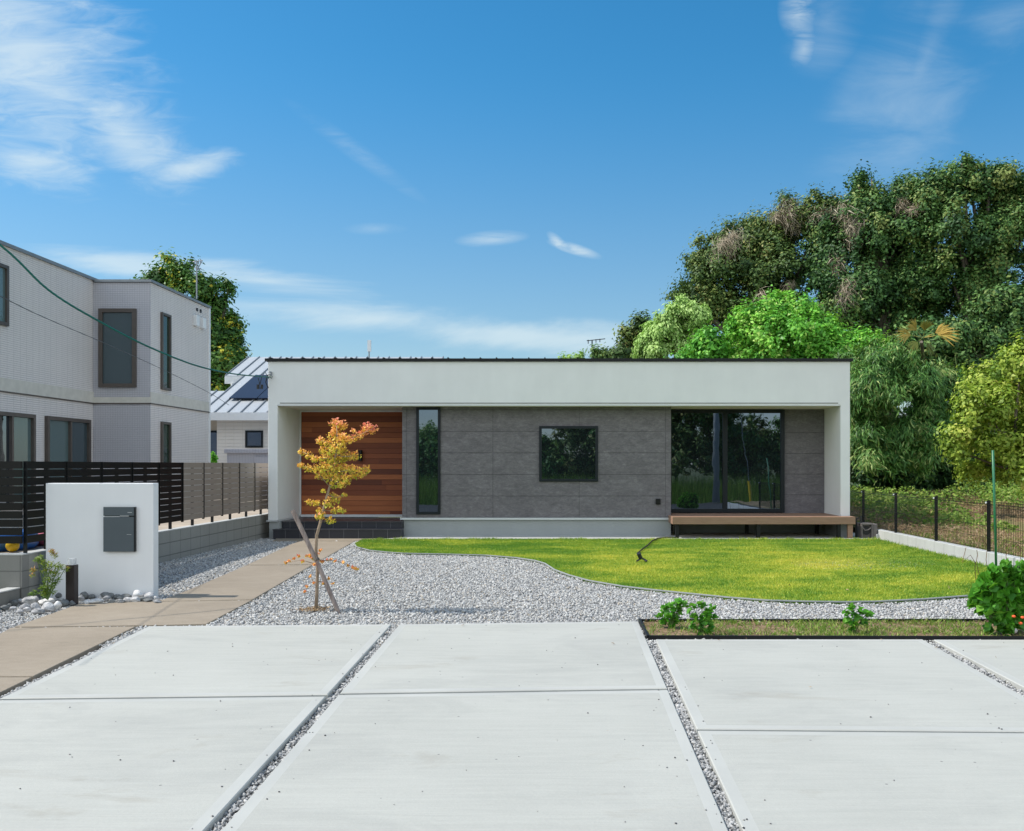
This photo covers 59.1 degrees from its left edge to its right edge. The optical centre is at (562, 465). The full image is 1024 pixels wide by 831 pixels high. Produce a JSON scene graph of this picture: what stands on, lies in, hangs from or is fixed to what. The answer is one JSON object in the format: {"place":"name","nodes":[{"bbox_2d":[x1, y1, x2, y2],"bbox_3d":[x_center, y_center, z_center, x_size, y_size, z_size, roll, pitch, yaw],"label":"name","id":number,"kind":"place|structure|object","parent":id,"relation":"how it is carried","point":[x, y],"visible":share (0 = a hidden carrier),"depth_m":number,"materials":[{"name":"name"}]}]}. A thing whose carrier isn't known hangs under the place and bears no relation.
{"place":"outdoors","nodes":[
{"label":"outdoors","id":0,"kind":"place"},
{"bbox_2d":[0,677,30,696],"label":"path","id":1,"kind":"structure","parent":0,"point":[8,684],"depth_m":6.93,"materials":[{"name":"beige concrete"}]},
{"bbox_2d":[0,626,134,681],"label":"path","id":2,"kind":"structure","parent":0,"point":[33,653],"depth_m":8.12,"materials":[{"name":"beige concrete"}]},
{"bbox_2d":[0,240,210,510],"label":"neighbour house","id":3,"kind":"structure","parent":0,"point":[68,394],"depth_m":22.02,"materials":[{"name":"paint"}]},
{"bbox_2d":[0,263,8,326],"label":"window","id":4,"kind":"structure","parent":3,"relation":"in","point":[4,269],"depth_m":18.53,"materials":[{"name":"grey glass"}]},
{"bbox_2d":[0,411,35,502],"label":"window","id":5,"kind":"structure","parent":3,"relation":"in","point":[17,430],"depth_m":18.97,"materials":[{"name":"grey glass"}]},
{"bbox_2d":[44,416,90,476],"bbox_3d":[-11.460,-0.100,20.900,0.080,2.000,1.840,0,0,0],"label":"window","id":6,"kind":"structure","parent":3,"relation":"in","point":[65,439],"depth_m":20.85,"materials":[{"name":"grey glass"}]},
{"bbox_2d":[0,296,226,403],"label":"telephone wire","id":7,"kind":"object","parent":3,"relation":"attached to","point":[100,341],"visible":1,"depth_m":16.35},
{"bbox_2d":[98,308,136,386],"bbox_3d":[-10.885,-2.870,22.015,0.910,1.920,0.070,0,0,0],"label":"window","id":8,"kind":"structure","parent":3,"relation":"in","point":[116,368],"depth_m":22.04,"materials":[{"name":"grey glass"}]},
{"bbox_2d":[160,312,171,390],"bbox_3d":[-10.070,-2.880,22.860,0.060,1.940,0.520,0,0,0],"label":"window","id":9,"kind":"structure","parent":3,"relation":"in","point":[165,319],"depth_m":22.87,"materials":[{"name":"grey glass"}]},
{"bbox_2d":[160,422,171,486],"bbox_3d":[-10.070,-0.250,22.860,0.060,1.700,0.520,0,0,0],"label":"window","id":10,"kind":"structure","parent":3,"relation":"in","point":[165,427],"depth_m":22.87,"materials":[{"name":"grey glass"}]},
{"bbox_2d":[193,259,202,298],"bbox_3d":[-10.293,-5.258,25.400,0.286,1.126,0.041,0,0,0],"label":"roof antenna","id":11,"kind":"object","parent":3,"relation":"on","point":[196,261],"visible":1,"depth_m":25.38,"materials":[{"name":"grey metal"}]},
{"bbox_2d":[15,600,251,627],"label":"path","id":12,"kind":"structure","parent":0,"point":[168,613],"depth_m":9.61,"materials":[{"name":"beige concrete"}]},
{"bbox_2d":[0,499,267,552],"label":"neighbour yard","id":13,"kind":"structure","parent":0,"point":[162,526],"depth_m":17.33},
{"bbox_2d":[5,544,19,551],"bbox_3d":[-6.720,0.980,11.000,0.150,0.150,0.150,0,0,0],"label":"toy ball","id":14,"kind":"object","parent":13,"relation":"on","point":[12,547],"visible":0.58,"depth_m":10.95,"materials":[{"name":"yellow plastic"}]},
{"bbox_2d":[0,533,38,551],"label":"paddling pool","id":15,"kind":"structure","parent":13,"relation":"on","point":[30,546],"depth_m":11.23,"materials":[{"name":"blue plastic"}]},
{"bbox_2d":[133,246,252,390],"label":"tree","id":16,"kind":"object","parent":13,"relation":"on","point":[228,350],"visible":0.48,"depth_m":45.48,"materials":[{"name":"green plant"}]},
{"bbox_2d":[211,451,217,462],"bbox_3d":[-10.501,-0.206,27.004,0.352,0.447,0.337,0,0,0],"label":"potted bush","id":17,"kind":"object","parent":13,"relation":"on","point":[214,457],"visible":0.73,"depth_m":27.00,"materials":[{"name":"green plant"}]},
{"bbox_2d":[224,449,267,498],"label":"garden shed","id":18,"kind":"structure","parent":13,"relation":"on","point":[247,455],"depth_m":28.50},
{"bbox_2d":[254,457,267,490],"bbox_3d":[-8.676,0.511,28.479,2.152,1.577,0.038,0,0,0],"label":"door","id":19,"kind":"structure","parent":18,"relation":"in","point":[256,459],"depth_m":28.46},
{"bbox_2d":[211,356,443,494],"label":"white house","id":20,"kind":"structure","parent":13,"relation":"on","point":[239,419],"depth_m":31.68,"materials":[{"name":"silver metal"}]},
{"bbox_2d":[211,431,216,454],"bbox_3d":[-12.475,-0.625,32.383,0.550,1.250,0.035,0,0,0],"label":"window","id":21,"kind":"structure","parent":20,"relation":"in","point":[213,433],"depth_m":32.39,"materials":[{"name":"black glass"}]},
{"bbox_2d":[245,430,262,447],"bbox_3d":[-10.790,-0.920,31.483,0.620,0.600,0.035,0,0,0],"label":"window","id":22,"kind":"structure","parent":20,"relation":"in","point":[253,438],"depth_m":31.49,"materials":[{"name":"glass"}]},
{"bbox_2d":[367,340,370,357],"bbox_3d":[-7.735,-4.553,36.000,0.136,0.895,0.100,0,0,0],"label":"panel antenna","id":23,"kind":"object","parent":20,"relation":"on","point":[369,346],"visible":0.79,"depth_m":35.95,"materials":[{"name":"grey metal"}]},
{"bbox_2d":[160,565,311,601],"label":"path","id":24,"kind":"structure","parent":0,"point":[249,582],"depth_m":11.70,"materials":[{"name":"beige concrete"}]},
{"bbox_2d":[248,541,353,564],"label":"path","id":25,"kind":"structure","parent":0,"point":[286,553],"depth_m":15.55,"materials":[{"name":"beige concrete"}]},
{"bbox_2d":[273,538,384,541],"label":"path","id":26,"kind":"structure","parent":0,"point":[319,539],"depth_m":18.24,"materials":[{"name":"grey concrete"}]},
{"bbox_2d":[0,537,1023,830],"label":"gravel","id":27,"kind":"structure","parent":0,"point":[238,556],"depth_m":10.44,"materials":[{"name":"grey gravel"}]},
{"bbox_2d":[9,600,17,605],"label":"rock","id":28,"kind":"object","parent":27,"relation":"on","point":[14,602],"visible":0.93,"depth_m":10.22,"materials":[{"name":"grey stone"}]},
{"bbox_2d":[18,603,29,608],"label":"rock","id":29,"kind":"object","parent":27,"relation":"on","point":[24,605],"visible":0.66,"depth_m":9.95,"materials":[{"name":"grey stone"}]},
{"bbox_2d":[22,596,38,604],"bbox_3d":[-6.098,1.553,10.310,0.134,0.106,0.148,0,0,33],"label":"rock","id":30,"kind":"object","parent":27,"relation":"on","point":[30,600],"visible":0.75,"depth_m":10.28,"materials":[{"name":"white stone"}]},
{"bbox_2d":[30,602,40,609],"bbox_3d":[-5.837,1.561,9.975,0.101,0.087,0.094,0,0,-36],"label":"rock","id":31,"kind":"object","parent":27,"relation":"on","point":[34,605],"visible":0.79,"depth_m":9.95,"materials":[{"name":"grey stone"}]},
{"bbox_2d":[31,608,45,613],"bbox_3d":[-5.666,1.572,9.720,0.134,0.073,0.117,0,0,14],"label":"rock","id":32,"kind":"object","parent":27,"relation":"on","point":[38,611],"visible":1,"depth_m":9.68,"materials":[{"name":"white stone"}]},
{"bbox_2d":[38,598,54,604],"bbox_3d":[-5.916,1.555,10.323,0.172,0.065,0.170,1,6,-8],"label":"rock","id":33,"kind":"object","parent":27,"relation":"on","point":[43,601],"visible":0.77,"depth_m":10.28,"materials":[{"name":"white stone"}]},
{"bbox_2d":[41,602,54,611],"bbox_3d":[-5.631,1.549,9.848,0.133,0.114,0.108,0,0,24],"label":"rock","id":34,"kind":"object","parent":27,"relation":"on","point":[48,607],"visible":0.95,"depth_m":9.82,"materials":[{"name":"white stone"}]},
{"bbox_2d":[28,548,70,599],"bbox_3d":[-5.791,1.222,10.154,0.490,0.590,0.220,0,0,0],"label":"nandina plant","id":35,"kind":"object","parent":27,"relation":"on","point":[47,592],"visible":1,"depth_m":10.15,"materials":[{"name":"green plant"}]},
{"bbox_2d":[54,601,61,610],"bbox_3d":[-5.593,1.555,9.957,0.096,0.113,0.091,0,0,-16],"label":"rock","id":36,"kind":"object","parent":27,"relation":"on","point":[57,605],"visible":0.89,"depth_m":9.93,"materials":[{"name":"white stone"}]},
{"bbox_2d":[60,599,68,606],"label":"rock","id":37,"kind":"object","parent":27,"relation":"on","point":[64,602],"visible":0.77,"depth_m":10.14,"materials":[{"name":"grey stone"}]},
{"bbox_2d":[66,558,77,605],"bbox_3d":[-5.613,1.345,10.302,0.096,0.562,0.096,0,0,0],"label":"bollard light","id":38,"kind":"object","parent":27,"relation":"on","point":[72,583],"visible":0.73,"depth_m":10.25,"materials":[{"name":"brown metal"}]},
{"bbox_2d":[80,592,88,598],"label":"rock","id":39,"kind":"object","parent":27,"relation":"on","point":[85,595],"visible":0.69,"depth_m":10.61,"materials":[{"name":"grey stone"}]},
{"bbox_2d":[88,598,103,602],"bbox_3d":[-5.356,1.558,10.336,0.167,0.065,0.144,-1,-6,-24],"label":"rock","id":40,"kind":"object","parent":27,"relation":"on","point":[96,600],"visible":1,"depth_m":10.30,"materials":[{"name":"grey stone"}]},
{"bbox_2d":[46,483,157,598],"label":"gate wall","id":41,"kind":"structure","parent":27,"relation":"on","point":[74,520],"depth_m":10.72,"materials":[{"name":"white paint"}]},
{"bbox_2d":[103,506,135,551],"bbox_3d":[-5.260,0.755,10.696,0.374,0.536,0.044,0,0,0],"label":"mailbox","id":42,"kind":"object","parent":41,"relation":"attached to","point":[119,528],"visible":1,"depth_m":10.68,"materials":[{"name":"black paint"}]},
{"bbox_2d":[103,517,133,551],"bbox_3d":[-5.266,0.817,10.682,0.362,0.412,0.013,0,0,0],"label":"door","id":43,"kind":"structure","parent":42,"relation":"in","point":[115,529],"depth_m":10.67,"materials":[{"name":"grey metal"}]},
{"bbox_2d":[102,595,110,600],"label":"rock","id":44,"kind":"object","parent":27,"relation":"on","point":[106,598],"visible":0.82,"depth_m":10.50,"materials":[{"name":"grey stone"}]},
{"bbox_2d":[116,594,130,598],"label":"rock","id":45,"kind":"object","parent":27,"relation":"on","point":[122,596],"visible":0.75,"depth_m":10.60,"materials":[{"name":"grey stone"}]},
{"bbox_2d":[131,596,139,601],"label":"rock","id":46,"kind":"object","parent":27,"relation":"on","point":[135,599],"visible":1,"depth_m":10.40,"materials":[{"name":"white stone"}]},
{"bbox_2d":[132,590,143,596],"bbox_3d":[-5.020,1.532,10.629,0.132,0.127,0.126,-3,-7,27],"label":"rock","id":47,"kind":"object","parent":27,"relation":"on","point":[137,593],"visible":0.69,"depth_m":10.59,"materials":[{"name":"white stone"}]},
{"bbox_2d":[144,592,153,598],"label":"rock","id":48,"kind":"object","parent":27,"relation":"on","point":[149,595],"visible":0.69,"depth_m":10.60,"materials":[{"name":"white stone"}]},
{"bbox_2d":[0,697,325,830],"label":"driveway slab","id":49,"kind":"structure","parent":27,"relation":"on","point":[210,747],"depth_m":5.32,"materials":[{"name":"concrete"}]},
{"bbox_2d":[1,624,390,699],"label":"driveway slab","id":50,"kind":"structure","parent":27,"relation":"on","point":[212,662],"depth_m":7.48,"materials":[{"name":"concrete"}]},
{"bbox_2d":[287,605,334,611],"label":"leaf litter","id":51,"kind":"object","parent":27,"relation":"on","point":[314,609],"visible":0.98,"depth_m":9.89,"materials":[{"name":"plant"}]},
{"bbox_2d":[291,509,340,613],"bbox_3d":[-2.705,1.060,9.892,0.558,1.159,0.142,0,0,0],"label":"support stake","id":52,"kind":"object","parent":27,"relation":"on","point":[314,557],"visible":0.98,"depth_m":9.85,"materials":[{"name":"brown wood"}]},
{"bbox_2d":[284,417,378,611],"bbox_3d":[-2.555,0.537,9.934,1.036,2.148,0.393,0,0,0],"label":"maple sapling","id":53,"kind":"object","parent":27,"relation":"on","point":[340,451],"visible":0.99,"depth_m":9.92,"materials":[{"name":"orange plant"}]},
{"bbox_2d":[222,690,727,830],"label":"driveway slab","id":54,"kind":"structure","parent":27,"relation":"on","point":[463,766],"depth_m":5.12,"materials":[{"name":"concrete"}]},
{"bbox_2d":[19,625,1023,828],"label":"stray pebbles","id":55,"kind":"object","parent":54,"relation":"on","point":[518,756],"visible":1,"depth_m":5.51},
{"bbox_2d":[340,621,666,694],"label":"driveway slab","id":56,"kind":"structure","parent":27,"relation":"on","point":[493,657],"depth_m":7.62,"materials":[{"name":"concrete"}]},
{"bbox_2d":[639,618,1023,643],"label":"bed edging","id":57,"kind":"object","parent":27,"relation":"on","point":[655,637],"visible":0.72,"depth_m":8.44,"materials":[{"name":"black metal"}]},
{"bbox_2d":[656,639,1023,734],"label":"driveway slab","id":58,"kind":"structure","parent":27,"relation":"on","point":[918,685],"depth_m":6.77,"materials":[{"name":"concrete"}]},
{"bbox_2d":[698,731,1023,830],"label":"driveway slab","id":59,"kind":"structure","parent":27,"relation":"on","point":[806,781],"depth_m":4.97,"materials":[{"name":"concrete"}]},
{"bbox_2d":[934,640,1023,691],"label":"driveway slab","id":60,"kind":"structure","parent":27,"relation":"on","point":[1006,663],"depth_m":7.80,"materials":[{"name":"concrete"}]},
{"bbox_2d":[0,0,1023,413],"label":"sky","id":61,"kind":"structure","parent":0,"point":[413,178],"materials":[{"name":"blue"}]},
{"bbox_2d":[387,533,867,539],"bbox_3d":[1.391,1.530,19.210,10.017,0.100,1.979,0,0,0],"label":"apron","id":62,"kind":"object","parent":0,"point":[751,535],"visible":0.23,"depth_m":18.75,"materials":[{"name":"concrete"}]},
{"bbox_2d":[668,513,854,537],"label":"wood deck","id":63,"kind":"structure","parent":62,"relation":"on","point":[747,519],"depth_m":18.29,"materials":[{"name":"brown wood"}]},
{"bbox_2d":[855,516,861,537],"bbox_3d":[6.094,1.260,18.483,0.167,0.440,0.125,0,0,-21],"label":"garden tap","id":64,"kind":"object","parent":62,"relation":"on","point":[856,525],"visible":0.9,"depth_m":18.48,"materials":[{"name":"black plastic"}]},
{"bbox_2d":[857,522,876,537],"bbox_3d":[6.249,1.330,18.511,0.338,0.300,0.419,0,0,0],"label":"hose reel cart","id":65,"kind":"object","parent":62,"relation":"on","point":[866,529],"visible":0.93,"depth_m":18.40,"materials":[{"name":"grey plastic"}]},
{"bbox_2d":[355,535,988,604],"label":"lawn grass","id":66,"kind":"structure","parent":0,"point":[856,552],"depth_m":13.80,"materials":[{"name":"green plant"}]},
{"bbox_2d":[636,552,647,561],"bbox_3d":[1.225,1.418,13.953,0.170,0.144,0.123,0,0,15],"label":"garden spotlight","id":67,"kind":"object","parent":66,"relation":"on","point":[639,555],"visible":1,"depth_m":13.92,"materials":[{"name":"black plastic"}]},
{"bbox_2d":[637,537,675,552],"bbox_3d":[1.590,1.465,16.260,0.382,0.022,4.259,0,0,15],"label":"lamp cable","id":68,"kind":"object","parent":66,"relation":"on","point":[653,540],"visible":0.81,"depth_m":17.36,"materials":[{"name":"black rubber"}]},
{"bbox_2d":[353,543,967,602],"bbox_3d":[0.137,1.530,13.213,11.310,0.089,2.349,0,0,33],"label":"lawn edging","id":69,"kind":"object","parent":66,"relation":"on","point":[677,591],"visible":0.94,"depth_m":11.00,"materials":[{"name":"grey metal"}]},
{"bbox_2d":[962,545,1020,577],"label":"weed stalks","id":70,"kind":"object","parent":66,"relation":"on","point":[986,557],"visible":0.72,"depth_m":11.20,"materials":[{"name":"green plant"}]},
{"bbox_2d":[992,450,996,565],"bbox_3d":[6.149,0.709,12.824,0.036,1.849,0.228,0,0,40],"label":"garden pole","id":71,"kind":"object","parent":66,"relation":"on","point":[994,507],"visible":0.79,"depth_m":12.80,"materials":[{"name":"green plastic"}]},
{"bbox_2d":[643,622,1023,635],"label":"bed soil","id":72,"kind":"structure","parent":0,"point":[762,629],"depth_m":8.90,"materials":[{"name":"brown soil"}]},
{"bbox_2d":[653,597,689,627],"bbox_3d":[1.087,1.477,8.961,0.378,0.335,0.176,0,0,0],"label":"garden plant","id":73,"kind":"object","parent":72,"relation":"on","point":[673,607],"visible":0.99,"depth_m":8.96,"materials":[{"name":"green plant"}]},
{"bbox_2d":[687,600,718,634],"bbox_3d":[1.345,1.469,8.616,0.321,0.363,0.160,0,0,0],"label":"garden plant","id":74,"kind":"object","parent":72,"relation":"on","point":[707,614],"visible":0.94,"depth_m":8.61,"materials":[{"name":"green plant"}]},
{"bbox_2d":[642,615,1023,638],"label":"bed weeds","id":75,"kind":"object","parent":72,"relation":"on","point":[830,632],"visible":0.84,"depth_m":8.85,"materials":[{"name":"green plant"}]},
{"bbox_2d":[842,602,874,632],"bbox_3d":[2.866,1.485,8.712,0.327,0.323,0.166,0,0,0],"label":"garden plant","id":76,"kind":"object","parent":72,"relation":"on","point":[855,616],"visible":0.99,"depth_m":8.71,"materials":[{"name":"green plant"}]},
{"bbox_2d":[966,558,1023,635],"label":"shrub","id":77,"kind":"object","parent":72,"relation":"on","point":[996,595],"visible":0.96,"depth_m":8.65,"materials":[{"name":"green plant"}]},
{"bbox_2d":[850,489,1023,557],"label":"bank","id":78,"kind":"structure","parent":0,"point":[1016,522],"depth_m":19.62,"materials":[{"name":"green plant"}]},
{"bbox_2d":[659,181,853,346],"bbox_3d":[8.238,-4.960,36.182,8.820,12.752,5.267,0,0,0],"label":"evergreen tree","id":79,"kind":"object","parent":78,"relation":"on","point":[758,254],"visible":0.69,"depth_m":35.32,"materials":[{"name":"green plant"}]},
{"bbox_2d":[718,284,899,373],"bbox_3d":[8.313,-2.303,29.758,6.233,7.426,3.874,0,0,16],"label":"bright tree","id":80,"kind":"object","parent":78,"relation":"on","point":[777,325],"visible":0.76,"depth_m":29.35,"materials":[{"name":"green plant"}]},
{"bbox_2d":[665,300,1010,483],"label":"undergrowth","id":81,"kind":"object","parent":78,"relation":"on","point":[882,410],"depth_m":36.31,"materials":[{"name":"green plant"}]},
{"bbox_2d":[796,159,970,416],"bbox_3d":[12.322,-5.213,34.568,6.991,13.269,5.372,0,0,0],"label":"evergreen tree","id":82,"kind":"object","parent":78,"relation":"on","point":[876,228],"visible":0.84,"depth_m":33.44,"materials":[{"name":"green plant"}]},
{"bbox_2d":[818,326,992,491],"bbox_3d":[11.023,-1.287,27.328,6.767,5.581,5.219,0,0,0],"label":"bamboo clump","id":83,"kind":"object","parent":78,"relation":"on","point":[884,382],"visible":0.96,"depth_m":25.66,"materials":[{"name":"green plant"}]},
{"bbox_2d":[895,318,959,481],"bbox_3d":[10.823,-1.521,26.170,1.523,5.443,2.814,0,0,40],"label":"fan palm","id":84,"kind":"object","parent":78,"relation":"on","point":[941,330],"visible":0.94,"depth_m":25.74,"materials":[{"name":"orange plant"}]},
{"bbox_2d":[850,411,1006,490],"bbox_3d":[12.911,-0.078,30.470,8.133,4.455,2.298,0,0,0],"label":"understory","id":85,"kind":"object","parent":78,"relation":"on","point":[856,481],"depth_m":30.25,"materials":[{"name":"green plant"}]},
{"bbox_2d":[850,412,1021,497],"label":"shaded shrubs","id":86,"kind":"object","parent":78,"relation":"on","point":[941,481],"visible":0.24,"depth_m":27.35,"materials":[{"name":"green plant"}]},
{"bbox_2d":[850,477,1023,550],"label":"ground cover","id":87,"kind":"object","parent":78,"relation":"on","point":[987,492],"visible":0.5,"depth_m":23.00,"materials":[{"name":"green plant"}]},
{"bbox_2d":[852,275,1023,402],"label":"dark thicket tree","id":88,"kind":"object","parent":78,"relation":"on","point":[1000,321],"visible":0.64,"depth_m":29.94,"materials":[{"name":"green plant"}]},
{"bbox_2d":[886,151,1023,434],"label":"tall tree","id":89,"kind":"object","parent":78,"relation":"on","point":[990,240],"visible":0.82,"depth_m":32.40,"materials":[{"name":"green plant"}]},
{"bbox_2d":[901,527,1023,556],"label":"bank grass","id":90,"kind":"structure","parent":78,"relation":"on","point":[903,532],"depth_m":16.09,"materials":[{"name":"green plant"}]},
{"bbox_2d":[933,327,1023,493],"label":"yellow green tree","id":91,"kind":"object","parent":78,"relation":"on","point":[992,394],"visible":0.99,"depth_m":19.90,"materials":[{"name":"green plant"}]},
{"bbox_3d":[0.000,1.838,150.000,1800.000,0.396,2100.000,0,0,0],"label":"ground","id":92,"kind":"structure","parent":0,"visible":0},
{"bbox_2d":[0,587,19,608],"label":"wall","id":93,"kind":"structure","parent":92,"relation":"on","point":[8,595],"depth_m":10.27,"materials":[{"name":"concrete"}]},
{"bbox_2d":[0,513,268,598],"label":"block wall","id":94,"kind":"structure","parent":92,"relation":"on","point":[181,542],"depth_m":14.87,"materials":[{"name":"concrete"}]},
{"bbox_2d":[0,461,267,552],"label":"slat fence","id":95,"kind":"object","parent":94,"relation":"on","point":[182,473],"visible":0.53,"depth_m":14.07,"materials":[{"name":"black metal"}]},
{"bbox_2d":[265,357,852,539],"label":"house","id":96,"kind":"structure","parent":92,"relation":"on","point":[528,446],"depth_m":19.00,"materials":[{"name":"white paint"}]},
{"bbox_2d":[0,244,270,377],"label":"service cable","id":97,"kind":"object","parent":96,"relation":"attached to","point":[40,283],"visible":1,"depth_m":11.73,"materials":[{"name":"black rubber"}]},
{"bbox_2d":[257,372,268,388],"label":"cable clamps","id":98,"kind":"object","parent":96,"relation":"hanging from","point":[259,386],"visible":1,"depth_m":18.54,"materials":[{"name":"black plastic"}]},
{"bbox_2d":[416,407,440,513],"bbox_3d":[-2.835,-0.098,18.983,0.510,2.255,0.035,0,0,0],"label":"window","id":99,"kind":"structure","parent":96,"relation":"in","point":[428,419],"depth_m":18.99,"materials":[{"name":"black glass"}]},
{"bbox_2d":[539,426,597,481],"bbox_3d":[0.120,-0.245,18.983,1.240,1.170,0.035,0,0,0],"label":"window","id":100,"kind":"structure","parent":96,"relation":"in","point":[566,453],"depth_m":18.99,"materials":[{"name":"black glass"}]},
{"bbox_2d":[671,409,784,511],"bbox_3d":[3.580,-0.100,19.770,2.560,2.260,0.060,0,0,0],"label":"sliding door","id":101,"kind":"structure","parent":96,"relation":"in","point":[723,460],"depth_m":19.79,"materials":[{"name":"glass"}]},
{"bbox_2d":[558,348,588,357],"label":"distant tree","id":102,"kind":"object","parent":92,"relation":"on","point":[576,355],"visible":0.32,"depth_m":60.48,"materials":[{"name":"green plant"}]},
{"bbox_2d":[585,344,614,357],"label":"distant tree","id":103,"kind":"object","parent":92,"relation":"on","point":[595,352],"visible":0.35,"depth_m":54.99,"materials":[{"name":"green plant"}]},
{"bbox_2d":[598,309,652,357],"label":"dark tree","id":104,"kind":"object","parent":92,"relation":"on","point":[624,346],"visible":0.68,"depth_m":41.61,"materials":[{"name":"green plant"}]},
{"bbox_2d":[630,293,712,357],"bbox_3d":[4.022,-2.481,33.153,3.092,7.783,2.417,0,0,15],"label":"pale tree","id":105,"kind":"object","parent":92,"relation":"on","point":[660,335],"visible":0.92,"depth_m":32.55,"materials":[{"name":"green plant"}]},
{"bbox_2d":[664,317,739,357],"bbox_3d":[5.039,-1.746,30.674,2.900,6.313,2.384,0,0,-44],"label":"bright tree","id":106,"kind":"object","parent":92,"relation":"on","point":[709,343],"visible":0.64,"depth_m":29.69,"materials":[{"name":"green plant"}]},
{"bbox_2d":[877,529,1023,565],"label":"garden wall","id":107,"kind":"structure","parent":92,"relation":"on","point":[947,548],"depth_m":15.10,"materials":[{"name":"grey concrete"}]},
{"bbox_2d":[850,490,1023,557],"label":"fence","id":108,"kind":"object","parent":107,"relation":"on","point":[893,512],"visible":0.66,"depth_m":15.52,"materials":[{"name":"black metal"}]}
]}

